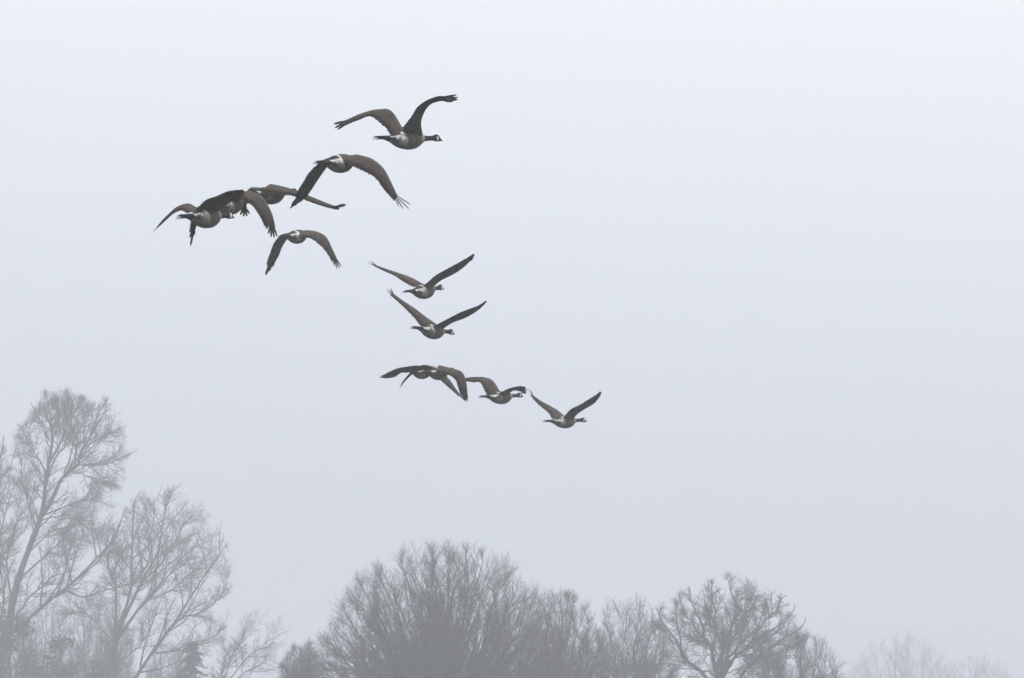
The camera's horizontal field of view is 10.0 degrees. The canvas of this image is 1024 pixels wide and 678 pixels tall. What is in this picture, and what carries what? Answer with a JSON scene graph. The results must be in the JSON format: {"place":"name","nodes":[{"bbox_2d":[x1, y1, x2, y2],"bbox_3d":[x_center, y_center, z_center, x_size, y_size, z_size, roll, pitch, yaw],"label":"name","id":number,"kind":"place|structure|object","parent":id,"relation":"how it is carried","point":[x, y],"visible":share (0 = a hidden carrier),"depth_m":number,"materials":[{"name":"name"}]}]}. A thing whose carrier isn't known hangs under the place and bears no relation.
{"place":"outdoors","nodes":[
{"label":"outdoors","id":0,"kind":"place"},
{"bbox_2d":[156,189,243,227],"bbox_3d":[-3.391,-1.394,64.556,0.788,0.360,1.878,1,-5,-18],"label":"goose","id":1,"kind":"object","parent":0,"point":[206,214],"visible":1,"depth_m":64.37},
{"bbox_2d":[189,191,276,245],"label":"goose","id":2,"kind":"object","parent":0,"point":[258,202],"visible":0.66,"depth_m":66.28},
{"bbox_2d":[240,184,345,216],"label":"goose","id":3,"kind":"object","parent":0,"point":[270,194],"visible":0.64,"depth_m":67.80},
{"bbox_2d":[265,230,341,274],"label":"goose","id":4,"kind":"object","parent":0,"point":[301,236],"visible":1,"depth_m":88.84},
{"bbox_2d":[290,154,410,208],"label":"goose","id":5,"kind":"object","parent":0,"point":[340,163],"visible":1,"depth_m":65.85},
{"bbox_2d":[334,94,457,149],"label":"goose","id":6,"kind":"object","parent":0,"point":[408,135],"visible":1,"depth_m":68.92},
{"bbox_2d":[370,254,474,298],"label":"goose","id":7,"kind":"object","parent":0,"point":[427,290],"visible":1,"depth_m":84.88},
{"bbox_2d":[380,365,467,401],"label":"goose","id":8,"kind":"object","parent":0,"point":[408,369],"visible":0.6,"depth_m":95.89},
{"bbox_2d":[399,365,467,400],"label":"goose","id":9,"kind":"object","parent":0,"point":[439,372],"visible":1,"depth_m":91.83},
{"bbox_2d":[386,289,486,338],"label":"goose","id":10,"kind":"object","parent":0,"point":[428,328],"visible":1,"depth_m":85.92},
{"bbox_2d":[465,377,526,403],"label":"goose","id":11,"kind":"object","parent":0,"point":[494,394],"visible":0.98,"depth_m":97.94},
{"bbox_2d":[0,0,1023,677],"label":"sky","id":12,"kind":"structure","parent":0,"point":[780,243],"materials":[{"name":"grey"}]},
{"bbox_2d":[528,389,601,427],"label":"goose","id":13,"kind":"object","parent":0,"point":[567,420],"visible":1,"depth_m":103.88},
{"bbox_3d":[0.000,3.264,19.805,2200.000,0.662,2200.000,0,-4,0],"label":"ground","id":14,"kind":"structure","parent":0,"visible":0},
{"bbox_2d":[0,436,34,624],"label":"bare tree","id":15,"kind":"object","parent":14,"relation":"on","point":[3,476],"visible":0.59,"depth_m":490.13,"materials":[{"name":"grey plant"}]},
{"bbox_2d":[0,606,40,677],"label":"evergreen tree","id":16,"kind":"object","parent":14,"relation":"on","point":[7,646],"visible":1,"depth_m":455.79,"materials":[{"name":"grey plant"}]},
{"bbox_2d":[4,597,88,677],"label":"bare tree","id":17,"kind":"object","parent":14,"relation":"on","point":[33,641],"visible":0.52,"depth_m":491.94,"materials":[{"name":"grey plant"}]},
{"bbox_2d":[35,634,104,677],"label":"evergreen tree","id":18,"kind":"object","parent":14,"relation":"on","point":[69,667],"visible":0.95,"depth_m":461.26,"materials":[{"name":"grey plant"}]},
{"bbox_2d":[0,387,146,673],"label":"bare tree","id":19,"kind":"object","parent":14,"relation":"on","point":[66,412],"visible":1,"depth_m":464.81,"materials":[{"name":"grey plant"}]},
{"bbox_2d":[64,584,137,677],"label":"bare tree","id":20,"kind":"object","parent":14,"relation":"on","point":[88,656],"visible":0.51,"depth_m":498.05,"materials":[{"name":"grey plant"}]},
{"bbox_2d":[89,656,124,677],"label":"evergreen tree","id":21,"kind":"object","parent":14,"relation":"on","point":[111,668],"visible":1,"depth_m":463.17,"materials":[{"name":"grey plant"}]},
{"bbox_2d":[52,481,236,677],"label":"bare tree","id":22,"kind":"object","parent":14,"relation":"on","point":[117,631],"visible":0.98,"depth_m":475.82,"materials":[{"name":"grey plant"}]},
{"bbox_2d":[143,638,202,677],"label":"bare tree","id":23,"kind":"object","parent":14,"relation":"on","point":[151,674],"visible":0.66,"depth_m":503.89,"materials":[{"name":"grey plant"}]},
{"bbox_2d":[173,641,207,677],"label":"conifer","id":24,"kind":"object","parent":14,"relation":"on","point":[193,657],"visible":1,"depth_m":471.20,"materials":[{"name":"grey plant"}]},
{"bbox_2d":[202,609,289,677],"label":"bare tree","id":25,"kind":"object","parent":14,"relation":"on","point":[230,657],"visible":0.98,"depth_m":484.50,"materials":[{"name":"grey plant"}]},
{"bbox_2d":[276,636,330,677],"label":"bare tree","id":26,"kind":"object","parent":14,"relation":"on","point":[305,669],"visible":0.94,"depth_m":355.60,"materials":[{"name":"grey plant"}]},
{"bbox_2d":[311,531,580,677],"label":"bare tree","id":27,"kind":"object","parent":14,"relation":"on","point":[429,651],"visible":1,"depth_m":326.19,"materials":[{"name":"grey plant"}]},
{"bbox_2d":[511,587,615,677],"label":"bare tree","id":28,"kind":"object","parent":14,"relation":"on","point":[582,671],"visible":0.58,"depth_m":337.71,"materials":[{"name":"grey plant"}]},
{"bbox_2d":[584,593,680,677],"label":"bare tree","id":29,"kind":"object","parent":14,"relation":"on","point":[639,668],"visible":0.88,"depth_m":367.70,"materials":[{"name":"grey plant"}]},
{"bbox_2d":[648,571,808,677],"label":"bare tree","id":30,"kind":"object","parent":14,"relation":"on","point":[726,663],"visible":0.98,"depth_m":371.77,"materials":[{"name":"grey plant"}]},
{"bbox_2d":[736,626,852,677],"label":"bare tree","id":31,"kind":"object","parent":14,"relation":"on","point":[804,672],"visible":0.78,"depth_m":373.82,"materials":[{"name":"grey plant"}]},
{"bbox_2d":[846,628,955,677],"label":"bare tree","id":32,"kind":"object","parent":14,"relation":"on","point":[903,675],"visible":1,"depth_m":879.68,"materials":[{"name":"grey plant"}]},
{"bbox_2d":[944,655,1011,677],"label":"bare tree","id":33,"kind":"object","parent":14,"relation":"on","point":[994,671],"visible":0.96,"depth_m":900.08,"materials":[{"name":"grey plant"}]}
]}

